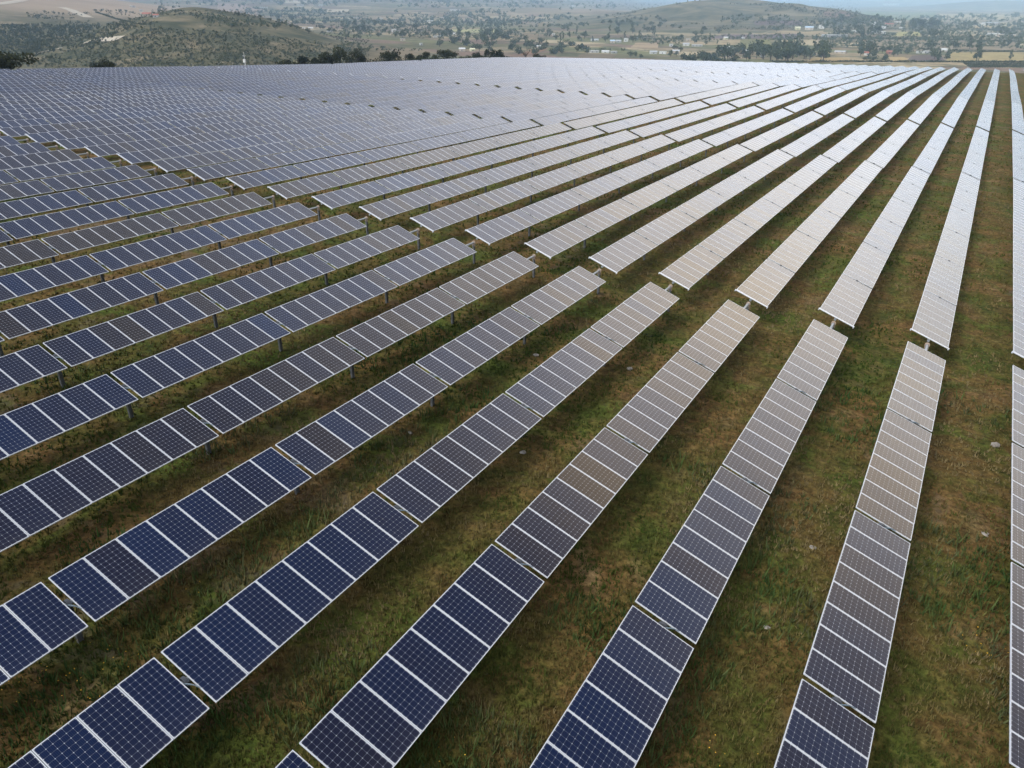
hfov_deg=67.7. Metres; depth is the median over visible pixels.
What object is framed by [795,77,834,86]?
solar tracker
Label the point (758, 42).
broadleaf tree
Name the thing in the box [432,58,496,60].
solar tracker
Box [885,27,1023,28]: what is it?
hedge
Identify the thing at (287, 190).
solar tracker
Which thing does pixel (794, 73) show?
solar tracker
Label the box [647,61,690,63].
solar tracker
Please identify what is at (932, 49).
broadleaf tree
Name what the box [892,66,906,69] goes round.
solar tracker
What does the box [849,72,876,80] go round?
solar tracker
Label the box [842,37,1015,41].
hedge
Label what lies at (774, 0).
sky
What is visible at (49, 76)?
solar tracker
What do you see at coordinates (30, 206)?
solar tracker
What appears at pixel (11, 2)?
dirt track
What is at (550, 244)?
solar tracker
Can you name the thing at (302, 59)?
oak tree
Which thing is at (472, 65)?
solar tracker
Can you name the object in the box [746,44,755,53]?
broadleaf tree
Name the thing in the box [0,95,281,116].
solar tracker
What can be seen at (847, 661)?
solar tracker
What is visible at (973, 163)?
solar tracker
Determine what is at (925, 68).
solar tracker
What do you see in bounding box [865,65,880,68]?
solar tracker
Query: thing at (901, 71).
solar tracker
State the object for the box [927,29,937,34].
broadleaf tree
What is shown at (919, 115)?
solar tracker
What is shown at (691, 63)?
solar tracker
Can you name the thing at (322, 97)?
solar tracker
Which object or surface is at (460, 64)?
solar tracker
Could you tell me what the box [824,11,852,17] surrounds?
farm field
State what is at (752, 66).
solar tracker
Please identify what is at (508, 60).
solar tracker
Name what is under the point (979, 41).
eucalyptus tree
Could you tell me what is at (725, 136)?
solar tracker
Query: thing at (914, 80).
solar tracker
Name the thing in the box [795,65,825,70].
solar tracker
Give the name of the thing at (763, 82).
solar tracker
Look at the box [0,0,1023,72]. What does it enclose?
valley
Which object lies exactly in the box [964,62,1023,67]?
agave rows
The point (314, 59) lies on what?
oak tree
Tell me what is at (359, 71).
solar tracker
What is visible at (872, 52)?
broadleaf tree
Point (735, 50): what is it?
broadleaf tree
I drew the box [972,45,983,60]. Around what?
eucalyptus tree
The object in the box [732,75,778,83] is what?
solar tracker
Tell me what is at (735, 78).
solar tracker
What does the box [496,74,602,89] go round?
solar tracker
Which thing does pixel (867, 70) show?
solar tracker
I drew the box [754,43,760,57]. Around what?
eucalyptus tree
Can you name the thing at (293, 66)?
solar tracker
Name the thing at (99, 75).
solar tracker
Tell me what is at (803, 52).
broadleaf tree
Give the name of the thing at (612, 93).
solar tracker
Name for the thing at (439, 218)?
solar tracker
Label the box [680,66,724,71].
solar tracker
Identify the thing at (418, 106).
solar tracker
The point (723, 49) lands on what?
broadleaf tree
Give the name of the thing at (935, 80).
solar tracker
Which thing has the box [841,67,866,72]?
solar tracker
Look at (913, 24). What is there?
broadleaf tree
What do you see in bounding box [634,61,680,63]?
solar tracker
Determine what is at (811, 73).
solar tracker
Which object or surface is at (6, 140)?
solar tracker
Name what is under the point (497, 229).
solar tracker
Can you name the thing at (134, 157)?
solar tracker
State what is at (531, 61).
solar tracker
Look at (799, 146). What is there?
solar tracker
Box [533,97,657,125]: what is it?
solar tracker
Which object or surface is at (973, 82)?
solar tracker
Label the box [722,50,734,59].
broadleaf tree
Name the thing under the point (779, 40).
broadleaf tree
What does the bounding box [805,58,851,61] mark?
farm field
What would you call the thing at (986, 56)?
farm field
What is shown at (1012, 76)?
solar tracker
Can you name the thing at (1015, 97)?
solar tracker
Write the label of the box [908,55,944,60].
farm field
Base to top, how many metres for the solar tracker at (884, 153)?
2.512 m
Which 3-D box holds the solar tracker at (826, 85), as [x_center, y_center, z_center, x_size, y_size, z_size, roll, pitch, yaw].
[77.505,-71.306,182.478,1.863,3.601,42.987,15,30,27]
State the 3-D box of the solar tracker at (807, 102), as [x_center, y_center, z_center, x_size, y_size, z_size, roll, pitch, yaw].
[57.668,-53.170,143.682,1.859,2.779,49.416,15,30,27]
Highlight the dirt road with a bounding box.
[84,36,122,42]
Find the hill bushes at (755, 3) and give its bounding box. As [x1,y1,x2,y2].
[601,0,860,29]
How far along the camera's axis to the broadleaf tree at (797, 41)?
965.68 m
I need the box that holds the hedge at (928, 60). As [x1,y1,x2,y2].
[769,59,1023,62]
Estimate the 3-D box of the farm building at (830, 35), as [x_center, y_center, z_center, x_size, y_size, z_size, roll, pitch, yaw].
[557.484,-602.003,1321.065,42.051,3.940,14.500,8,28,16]
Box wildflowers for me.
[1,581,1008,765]
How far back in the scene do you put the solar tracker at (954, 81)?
203.49 m
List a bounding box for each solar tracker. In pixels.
[0,71,35,74]
[0,72,51,75]
[0,73,64,77]
[0,75,79,79]
[0,76,95,81]
[0,78,111,83]
[0,79,126,85]
[0,81,143,89]
[0,83,161,91]
[0,85,179,94]
[0,86,197,99]
[0,88,216,102]
[0,91,235,105]
[0,93,260,109]
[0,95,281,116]
[0,97,303,120]
[0,99,324,127]
[0,101,348,136]
[0,136,28,145]
[0,142,57,157]
[0,149,89,170]
[0,157,122,184]
[0,165,156,200]
[0,173,194,219]
[0,182,233,245]
[0,192,275,268]
[0,202,320,301]
[0,213,368,356]
[0,225,419,392]
[0,238,476,459]
[0,251,538,551]
[0,266,605,685]
[8,282,678,767]
[16,66,188,70]
[25,103,372,142]
[29,67,194,71]
[43,67,214,73]
[53,106,396,148]
[56,68,226,74]
[70,68,241,75]
[84,108,422,159]
[86,69,255,77]
[100,70,270,79]
[116,70,285,80]
[116,111,449,164]
[132,71,300,82]
[148,72,315,84]
[151,113,478,172]
[165,73,331,86]
[183,74,348,88]
[187,116,509,180]
[193,64,317,66]
[201,75,364,90]
[209,64,342,67]
[219,64,353,67]
[220,76,381,92]
[226,119,539,189]
[231,65,354,68]
[239,77,401,96]
[246,65,379,69]
[258,65,391,70]
[259,79,419,99]
[267,123,570,199]
[273,66,405,71]
[275,300,759,767]
[281,80,437,98]
[288,66,417,72]
[302,82,456,100]
[303,67,432,73]
[311,126,603,209]
[319,67,444,74]
[324,83,476,102]
[333,68,459,75]
[335,60,419,64]
[346,60,429,64]
[346,84,497,104]
[349,68,474,76]
[357,61,440,64]
[359,130,638,220]
[366,69,488,77]
[369,61,452,65]
[370,86,518,106]
[382,61,463,65]
[383,70,503,78]
[394,62,476,66]
[395,88,538,109]
[400,70,520,79]
[410,135,674,232]
[412,62,487,66]
[419,71,535,80]
[420,89,560,111]
[421,63,500,67]
[422,57,488,60]
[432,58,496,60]
[435,63,512,67]
[436,72,553,82]
[443,58,509,61]
[447,91,583,114]
[448,63,523,68]
[455,58,519,61]
[455,73,568,83]
[463,64,537,68]
[465,139,712,244]
[466,59,528,62]
[474,93,607,121]
[475,73,585,85]
[476,64,551,69]
[479,59,540,62]
[490,57,548,57]
[490,59,551,63]
[491,65,563,70]
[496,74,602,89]
[501,60,563,63]
[503,95,632,123]
[507,65,578,71]
[515,60,573,63]
[515,75,619,90]
[521,58,565,58]
[524,144,752,258]
[526,61,586,64]
[530,319,847,767]
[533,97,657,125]
[536,66,605,72]
[537,76,638,90]
[540,61,597,64]
[552,61,608,65]
[553,59,589,60]
[553,67,621,73]
[558,77,657,92]
[564,99,682,128]
[565,59,616,60]
[566,62,621,66]
[569,68,633,74]
[579,62,632,66]
[580,78,676,94]
[588,60,624,61]
[589,149,792,273]
[596,101,708,132]
[599,60,647,61]
[601,69,665,75]
[604,79,695,96]
[619,70,680,79]
[623,61,662,62]
[628,80,715,97]
[630,103,736,136]
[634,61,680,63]
[637,71,696,77]
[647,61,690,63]
[649,65,697,69]
[652,81,736,100]
[656,72,712,78]
[658,155,836,290]
[659,60,691,60]
[659,62,700,64]
[665,65,711,70]
[665,106,763,141]
[673,62,713,64]
[674,72,728,79]
[677,82,757,102]
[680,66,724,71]
[685,62,724,65]
[693,73,744,82]
[694,66,739,72]
[699,63,737,65]
[702,83,778,104]
[702,108,793,146]
[710,67,753,72]
[711,63,748,66]
[713,74,761,82]
[725,63,761,66]
[727,67,767,74]
[728,84,800,107]
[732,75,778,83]
[735,160,881,307]
[738,64,773,67]
[740,111,822,150]
[743,68,781,74]
[752,75,796,84]
[753,64,785,68]
[757,85,822,112]
[761,69,797,75]
[766,65,798,68]
[773,76,815,86]
[774,341,945,767]
[777,69,813,76]
[780,114,853,156]
[781,65,812,69]
[784,86,844,114]
[794,70,828,77]
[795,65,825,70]
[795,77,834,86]
[810,66,839,70]
[812,70,843,78]
[814,88,868,115]
[817,78,853,88]
[818,166,929,327]
[822,117,885,162]
[825,66,851,71]
[831,71,860,79]
[838,79,872,93]
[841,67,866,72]
[844,90,892,119]
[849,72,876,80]
[850,65,867,67]
[857,67,880,72]
[862,80,891,94]
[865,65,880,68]
[866,120,918,167]
[868,72,892,81]
[872,68,894,74]
[876,91,916,120]
[877,66,892,68]
[885,81,911,95]
[887,73,908,85]
[889,68,909,75]
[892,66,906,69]
[905,66,918,69]
[906,69,922,76]
[907,74,926,86]
[908,94,941,123]
[909,82,932,97]
[910,172,979,349]
[913,123,952,173]
[920,67,932,72]
[922,69,938,79]
[927,75,943,86]
[934,67,944,72]
[934,84,952,96]
[939,70,952,77]
[942,96,967,126]
[947,76,961,86]
[949,67,958,73]
[956,71,967,77]
[959,85,974,99]
[962,127,988,179]
[968,77,979,87]
[974,71,983,78]
[976,99,994,130]
[985,87,996,101]
[989,78,997,89]
[992,72,998,79]
[1009,72,1016,80]
[1009,365,1023,767]
[1010,79,1017,91]
[1010,89,1021,104]
[1011,178,1023,357]
[1012,101,1023,133]
[1012,130,1023,181]
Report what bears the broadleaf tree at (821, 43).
on the valley
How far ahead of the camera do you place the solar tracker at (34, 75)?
140.30 m
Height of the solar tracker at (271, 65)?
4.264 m
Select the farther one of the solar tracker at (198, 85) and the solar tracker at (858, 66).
the solar tracker at (858, 66)
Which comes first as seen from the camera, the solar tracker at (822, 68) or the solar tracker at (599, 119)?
the solar tracker at (599, 119)
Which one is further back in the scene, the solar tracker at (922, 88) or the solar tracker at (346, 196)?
the solar tracker at (922, 88)
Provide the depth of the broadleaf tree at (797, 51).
882.24 m
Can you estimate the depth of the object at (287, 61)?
227.77 m
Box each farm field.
[217,3,261,15]
[284,1,306,2]
[327,9,348,11]
[356,17,422,21]
[393,25,427,29]
[452,29,494,32]
[460,18,506,22]
[518,48,547,55]
[575,54,616,58]
[631,43,658,47]
[706,34,800,38]
[739,39,771,46]
[754,20,801,24]
[772,31,827,33]
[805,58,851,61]
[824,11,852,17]
[860,12,936,19]
[865,39,1016,49]
[888,57,909,60]
[893,32,919,35]
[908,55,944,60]
[938,14,1023,19]
[947,52,1023,60]
[970,25,1011,28]
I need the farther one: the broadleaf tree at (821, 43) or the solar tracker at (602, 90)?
the broadleaf tree at (821, 43)
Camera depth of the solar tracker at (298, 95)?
135.10 m
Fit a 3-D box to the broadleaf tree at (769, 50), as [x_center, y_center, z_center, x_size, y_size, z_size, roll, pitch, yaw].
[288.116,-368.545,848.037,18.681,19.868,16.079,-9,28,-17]
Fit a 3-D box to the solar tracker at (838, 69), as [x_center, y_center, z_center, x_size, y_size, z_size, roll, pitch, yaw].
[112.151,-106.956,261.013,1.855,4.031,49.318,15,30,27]
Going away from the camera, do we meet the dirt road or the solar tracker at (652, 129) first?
the solar tracker at (652, 129)
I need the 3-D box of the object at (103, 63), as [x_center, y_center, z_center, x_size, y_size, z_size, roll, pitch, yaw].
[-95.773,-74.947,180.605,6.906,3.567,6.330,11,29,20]
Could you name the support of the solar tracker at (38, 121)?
on the ground at (894, 178)
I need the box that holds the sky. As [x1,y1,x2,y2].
[774,0,843,0]
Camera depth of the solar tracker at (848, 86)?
177.15 m
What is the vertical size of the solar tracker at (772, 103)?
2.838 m
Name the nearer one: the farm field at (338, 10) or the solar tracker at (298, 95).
the solar tracker at (298, 95)
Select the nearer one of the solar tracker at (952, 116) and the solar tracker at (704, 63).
the solar tracker at (952, 116)
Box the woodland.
[154,0,1023,53]
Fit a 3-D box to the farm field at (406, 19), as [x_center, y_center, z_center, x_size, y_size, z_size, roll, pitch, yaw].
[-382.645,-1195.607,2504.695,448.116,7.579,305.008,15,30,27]
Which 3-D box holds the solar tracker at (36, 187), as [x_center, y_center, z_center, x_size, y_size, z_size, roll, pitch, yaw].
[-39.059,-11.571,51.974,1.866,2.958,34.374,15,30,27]
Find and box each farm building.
[589,50,598,52]
[821,34,847,36]
[834,50,846,53]
[982,22,999,24]
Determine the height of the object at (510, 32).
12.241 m
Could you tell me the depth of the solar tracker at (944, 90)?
168.92 m
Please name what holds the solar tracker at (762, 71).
on the ground at (894, 178)
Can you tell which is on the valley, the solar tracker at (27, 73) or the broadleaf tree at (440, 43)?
the broadleaf tree at (440, 43)
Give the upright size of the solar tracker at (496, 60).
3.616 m
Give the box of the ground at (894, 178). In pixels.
[0,66,1023,767]
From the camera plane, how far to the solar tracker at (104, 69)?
165.10 m
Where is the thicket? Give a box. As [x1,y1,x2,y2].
[0,22,132,58]
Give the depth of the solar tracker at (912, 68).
287.96 m
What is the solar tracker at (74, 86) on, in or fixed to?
on the ground at (894, 178)
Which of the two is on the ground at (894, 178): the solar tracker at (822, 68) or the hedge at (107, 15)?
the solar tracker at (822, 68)
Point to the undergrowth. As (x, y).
(383, 60)
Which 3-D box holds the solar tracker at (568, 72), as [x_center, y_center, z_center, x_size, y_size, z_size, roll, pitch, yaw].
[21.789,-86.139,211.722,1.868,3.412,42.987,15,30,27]
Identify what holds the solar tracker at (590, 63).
on the ground at (894, 178)
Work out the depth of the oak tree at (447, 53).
291.23 m
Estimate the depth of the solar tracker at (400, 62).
241.18 m
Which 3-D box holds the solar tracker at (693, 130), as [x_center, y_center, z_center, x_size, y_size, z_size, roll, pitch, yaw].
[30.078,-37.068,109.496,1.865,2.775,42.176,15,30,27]
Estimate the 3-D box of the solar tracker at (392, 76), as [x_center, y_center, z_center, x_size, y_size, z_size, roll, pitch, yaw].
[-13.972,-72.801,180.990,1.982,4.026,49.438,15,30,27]
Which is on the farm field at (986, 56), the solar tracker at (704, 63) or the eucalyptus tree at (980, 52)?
the eucalyptus tree at (980, 52)
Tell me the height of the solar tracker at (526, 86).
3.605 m
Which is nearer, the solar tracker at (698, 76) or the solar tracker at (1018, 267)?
the solar tracker at (1018, 267)
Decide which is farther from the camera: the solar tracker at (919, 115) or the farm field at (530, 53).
the farm field at (530, 53)
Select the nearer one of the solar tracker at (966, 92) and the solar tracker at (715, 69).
the solar tracker at (966, 92)
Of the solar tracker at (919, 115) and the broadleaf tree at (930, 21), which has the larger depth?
the broadleaf tree at (930, 21)
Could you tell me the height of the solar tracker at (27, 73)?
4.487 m
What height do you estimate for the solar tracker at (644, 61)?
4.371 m
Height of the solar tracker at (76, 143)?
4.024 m
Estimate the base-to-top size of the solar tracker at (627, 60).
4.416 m
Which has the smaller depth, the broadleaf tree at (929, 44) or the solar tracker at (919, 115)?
the solar tracker at (919, 115)
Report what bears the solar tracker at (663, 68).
on the ground at (894, 178)
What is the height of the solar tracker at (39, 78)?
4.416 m
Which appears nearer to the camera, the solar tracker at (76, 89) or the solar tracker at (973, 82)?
the solar tracker at (76, 89)
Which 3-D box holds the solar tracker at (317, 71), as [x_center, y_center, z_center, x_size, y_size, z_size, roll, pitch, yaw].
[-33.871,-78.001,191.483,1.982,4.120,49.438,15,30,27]
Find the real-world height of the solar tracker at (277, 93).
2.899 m
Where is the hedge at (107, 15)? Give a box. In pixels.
[95,11,141,23]
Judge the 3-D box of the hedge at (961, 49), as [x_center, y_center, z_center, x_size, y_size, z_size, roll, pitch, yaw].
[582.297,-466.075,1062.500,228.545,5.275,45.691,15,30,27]
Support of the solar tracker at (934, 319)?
on the ground at (894, 178)
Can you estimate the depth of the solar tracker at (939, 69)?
282.92 m
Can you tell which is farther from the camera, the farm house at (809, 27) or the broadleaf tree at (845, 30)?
the farm house at (809, 27)
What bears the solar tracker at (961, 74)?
on the ground at (894, 178)
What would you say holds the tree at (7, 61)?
on the ground at (894, 178)
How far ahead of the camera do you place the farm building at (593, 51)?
992.11 m
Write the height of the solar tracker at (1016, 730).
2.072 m
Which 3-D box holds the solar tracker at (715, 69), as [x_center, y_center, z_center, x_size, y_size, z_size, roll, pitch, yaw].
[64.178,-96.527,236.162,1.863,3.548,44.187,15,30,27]
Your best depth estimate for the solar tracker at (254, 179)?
73.89 m
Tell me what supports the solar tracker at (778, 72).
on the ground at (894, 178)
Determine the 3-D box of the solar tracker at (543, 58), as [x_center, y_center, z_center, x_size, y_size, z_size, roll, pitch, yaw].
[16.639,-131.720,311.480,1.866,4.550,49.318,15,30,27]
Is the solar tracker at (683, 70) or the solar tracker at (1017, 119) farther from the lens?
the solar tracker at (683, 70)
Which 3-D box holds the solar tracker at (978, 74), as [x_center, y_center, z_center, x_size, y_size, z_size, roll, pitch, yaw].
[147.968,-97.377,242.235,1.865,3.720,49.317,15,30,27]
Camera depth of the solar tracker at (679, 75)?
196.72 m
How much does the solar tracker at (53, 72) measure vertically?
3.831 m
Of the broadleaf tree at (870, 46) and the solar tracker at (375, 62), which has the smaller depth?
the solar tracker at (375, 62)
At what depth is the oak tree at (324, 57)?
235.74 m
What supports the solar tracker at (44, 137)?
on the ground at (894, 178)
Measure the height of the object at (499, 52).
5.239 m
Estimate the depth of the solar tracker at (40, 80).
130.98 m
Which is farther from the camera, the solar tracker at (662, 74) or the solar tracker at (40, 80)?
the solar tracker at (662, 74)
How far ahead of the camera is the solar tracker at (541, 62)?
258.76 m
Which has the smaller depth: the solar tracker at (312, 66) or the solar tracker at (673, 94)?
the solar tracker at (673, 94)
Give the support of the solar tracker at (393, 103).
on the ground at (894, 178)
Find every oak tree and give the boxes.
[296,55,309,63]
[310,57,319,63]
[318,51,336,63]
[329,47,350,62]
[348,48,365,61]
[404,53,414,59]
[422,51,429,57]
[436,49,456,58]
[484,49,489,56]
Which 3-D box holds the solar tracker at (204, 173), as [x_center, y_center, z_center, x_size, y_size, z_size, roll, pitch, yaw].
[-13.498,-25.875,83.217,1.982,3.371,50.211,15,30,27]
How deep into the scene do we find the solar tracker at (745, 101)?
143.71 m
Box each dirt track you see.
[0,0,27,4]
[59,7,93,17]
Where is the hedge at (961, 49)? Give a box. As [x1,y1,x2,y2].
[849,44,1023,51]
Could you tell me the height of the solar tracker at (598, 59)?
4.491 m
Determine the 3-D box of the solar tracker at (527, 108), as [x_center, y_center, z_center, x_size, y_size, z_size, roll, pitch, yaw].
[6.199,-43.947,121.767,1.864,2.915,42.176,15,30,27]
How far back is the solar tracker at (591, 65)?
251.18 m
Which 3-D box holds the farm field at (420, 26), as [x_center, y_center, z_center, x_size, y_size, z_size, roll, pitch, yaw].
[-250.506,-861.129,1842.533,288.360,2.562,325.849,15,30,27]
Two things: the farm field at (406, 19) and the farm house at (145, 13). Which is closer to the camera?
the farm house at (145, 13)
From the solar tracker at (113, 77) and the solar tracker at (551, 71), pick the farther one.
the solar tracker at (551, 71)
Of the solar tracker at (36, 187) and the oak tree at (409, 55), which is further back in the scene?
the oak tree at (409, 55)
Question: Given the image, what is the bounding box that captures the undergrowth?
[274,55,509,64]
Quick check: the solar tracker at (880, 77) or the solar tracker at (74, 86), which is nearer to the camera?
the solar tracker at (74, 86)
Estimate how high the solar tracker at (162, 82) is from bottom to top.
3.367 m
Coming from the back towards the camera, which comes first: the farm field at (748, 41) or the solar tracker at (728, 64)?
the farm field at (748, 41)
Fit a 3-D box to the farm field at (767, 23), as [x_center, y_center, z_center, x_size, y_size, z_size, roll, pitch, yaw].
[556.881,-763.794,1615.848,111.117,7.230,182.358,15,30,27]
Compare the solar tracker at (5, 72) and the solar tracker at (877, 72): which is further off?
the solar tracker at (877, 72)
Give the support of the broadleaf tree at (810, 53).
on the valley
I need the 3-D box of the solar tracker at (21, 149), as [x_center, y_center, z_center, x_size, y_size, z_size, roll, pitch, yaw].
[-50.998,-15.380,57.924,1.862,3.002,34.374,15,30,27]
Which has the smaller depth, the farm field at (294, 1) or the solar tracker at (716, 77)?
the solar tracker at (716, 77)
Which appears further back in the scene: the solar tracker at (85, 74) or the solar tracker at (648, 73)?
the solar tracker at (648, 73)
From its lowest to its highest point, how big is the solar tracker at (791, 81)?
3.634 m
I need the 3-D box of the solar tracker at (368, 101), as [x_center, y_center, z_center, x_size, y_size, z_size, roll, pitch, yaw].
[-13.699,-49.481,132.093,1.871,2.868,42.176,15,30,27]
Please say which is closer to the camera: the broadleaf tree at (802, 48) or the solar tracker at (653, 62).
the solar tracker at (653, 62)
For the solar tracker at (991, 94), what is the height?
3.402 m
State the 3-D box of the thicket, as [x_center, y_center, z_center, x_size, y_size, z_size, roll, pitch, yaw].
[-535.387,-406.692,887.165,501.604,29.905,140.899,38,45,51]
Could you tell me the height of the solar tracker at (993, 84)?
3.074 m
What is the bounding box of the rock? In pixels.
[991,442,999,446]
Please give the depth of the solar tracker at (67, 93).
114.17 m
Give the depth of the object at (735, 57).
860.14 m
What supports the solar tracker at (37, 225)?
on the ground at (894, 178)
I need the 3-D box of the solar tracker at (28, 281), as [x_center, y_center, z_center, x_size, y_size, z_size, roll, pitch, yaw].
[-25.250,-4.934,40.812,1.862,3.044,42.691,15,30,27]
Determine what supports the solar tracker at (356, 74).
on the ground at (894, 178)
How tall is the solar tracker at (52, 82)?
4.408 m
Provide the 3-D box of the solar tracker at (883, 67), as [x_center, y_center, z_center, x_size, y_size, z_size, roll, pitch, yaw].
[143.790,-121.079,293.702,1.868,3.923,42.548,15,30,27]
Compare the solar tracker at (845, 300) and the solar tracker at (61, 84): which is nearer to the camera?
the solar tracker at (845, 300)
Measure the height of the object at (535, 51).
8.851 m
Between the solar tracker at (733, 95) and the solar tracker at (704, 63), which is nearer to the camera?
the solar tracker at (733, 95)
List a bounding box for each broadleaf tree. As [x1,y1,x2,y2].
[436,39,443,46]
[480,34,489,41]
[698,50,708,58]
[716,43,734,60]
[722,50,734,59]
[731,45,741,58]
[736,42,745,53]
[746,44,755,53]
[748,39,764,46]
[757,43,770,58]
[764,43,779,60]
[771,49,781,59]
[775,38,782,45]
[781,44,797,59]
[787,43,800,58]
[788,36,805,46]
[798,44,809,58]
[801,47,812,59]
[806,50,815,59]
[812,39,832,51]
[816,45,830,59]
[841,28,849,33]
[864,42,873,50]
[868,49,876,56]
[909,20,916,27]
[917,18,926,26]
[924,41,933,49]
[926,47,935,55]
[927,17,935,27]
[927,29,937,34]
[950,41,958,47]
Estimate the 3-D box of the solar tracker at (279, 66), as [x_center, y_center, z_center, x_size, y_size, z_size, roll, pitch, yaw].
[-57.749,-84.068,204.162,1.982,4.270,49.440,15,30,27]
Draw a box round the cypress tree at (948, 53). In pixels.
[943,47,950,58]
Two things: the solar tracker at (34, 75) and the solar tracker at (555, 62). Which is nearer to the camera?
the solar tracker at (34, 75)
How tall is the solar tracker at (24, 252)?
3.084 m
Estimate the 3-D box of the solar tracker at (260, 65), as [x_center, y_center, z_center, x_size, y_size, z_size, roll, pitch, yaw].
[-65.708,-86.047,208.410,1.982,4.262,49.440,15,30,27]
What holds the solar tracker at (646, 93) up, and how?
on the ground at (894, 178)
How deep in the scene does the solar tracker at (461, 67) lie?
223.52 m
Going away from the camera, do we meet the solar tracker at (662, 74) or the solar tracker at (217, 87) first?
the solar tracker at (217, 87)
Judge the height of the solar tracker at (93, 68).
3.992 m
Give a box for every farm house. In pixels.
[142,12,151,16]
[805,26,813,29]
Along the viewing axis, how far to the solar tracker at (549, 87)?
159.73 m
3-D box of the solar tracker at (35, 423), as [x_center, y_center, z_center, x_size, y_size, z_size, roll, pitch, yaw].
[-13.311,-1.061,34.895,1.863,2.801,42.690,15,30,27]
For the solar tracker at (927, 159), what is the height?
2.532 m
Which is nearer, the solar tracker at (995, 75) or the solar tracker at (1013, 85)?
the solar tracker at (1013, 85)
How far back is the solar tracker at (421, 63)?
234.78 m
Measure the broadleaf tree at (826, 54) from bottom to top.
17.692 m
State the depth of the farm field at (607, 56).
931.18 m
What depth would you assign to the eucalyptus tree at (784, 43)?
866.14 m
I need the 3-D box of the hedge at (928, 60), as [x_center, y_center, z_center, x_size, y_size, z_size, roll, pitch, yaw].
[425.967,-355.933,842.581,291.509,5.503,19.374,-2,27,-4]
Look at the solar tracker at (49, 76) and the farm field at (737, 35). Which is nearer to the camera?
the solar tracker at (49, 76)
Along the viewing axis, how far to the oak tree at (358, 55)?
250.03 m
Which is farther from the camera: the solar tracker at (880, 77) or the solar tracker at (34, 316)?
the solar tracker at (880, 77)
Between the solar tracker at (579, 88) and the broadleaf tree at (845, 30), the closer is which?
the solar tracker at (579, 88)
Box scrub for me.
[25,8,369,67]
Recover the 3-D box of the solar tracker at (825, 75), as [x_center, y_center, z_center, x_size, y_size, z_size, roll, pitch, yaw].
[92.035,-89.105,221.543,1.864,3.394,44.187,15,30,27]
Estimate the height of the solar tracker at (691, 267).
2.717 m
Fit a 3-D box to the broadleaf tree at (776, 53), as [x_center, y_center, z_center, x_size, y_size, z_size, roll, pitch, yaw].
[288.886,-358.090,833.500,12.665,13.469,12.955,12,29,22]
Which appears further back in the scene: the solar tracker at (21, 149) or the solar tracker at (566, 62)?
the solar tracker at (566, 62)
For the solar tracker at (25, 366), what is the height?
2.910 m
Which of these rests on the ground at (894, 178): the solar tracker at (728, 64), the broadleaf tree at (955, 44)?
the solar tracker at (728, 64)
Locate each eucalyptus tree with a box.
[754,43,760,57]
[780,39,788,59]
[966,34,976,49]
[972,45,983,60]
[977,35,985,45]
[978,46,982,59]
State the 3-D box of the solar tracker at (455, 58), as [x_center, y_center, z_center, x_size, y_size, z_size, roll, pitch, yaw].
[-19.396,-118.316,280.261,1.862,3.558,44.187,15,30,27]
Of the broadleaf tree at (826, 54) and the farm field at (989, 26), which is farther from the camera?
the farm field at (989, 26)
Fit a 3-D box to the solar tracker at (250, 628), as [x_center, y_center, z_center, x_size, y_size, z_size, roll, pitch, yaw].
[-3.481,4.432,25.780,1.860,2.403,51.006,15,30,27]
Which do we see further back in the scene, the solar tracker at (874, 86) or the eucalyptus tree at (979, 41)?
the eucalyptus tree at (979, 41)
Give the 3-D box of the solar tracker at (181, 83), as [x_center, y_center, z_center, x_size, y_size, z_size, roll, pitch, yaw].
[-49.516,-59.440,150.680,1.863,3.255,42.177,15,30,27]
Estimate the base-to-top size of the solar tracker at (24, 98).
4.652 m

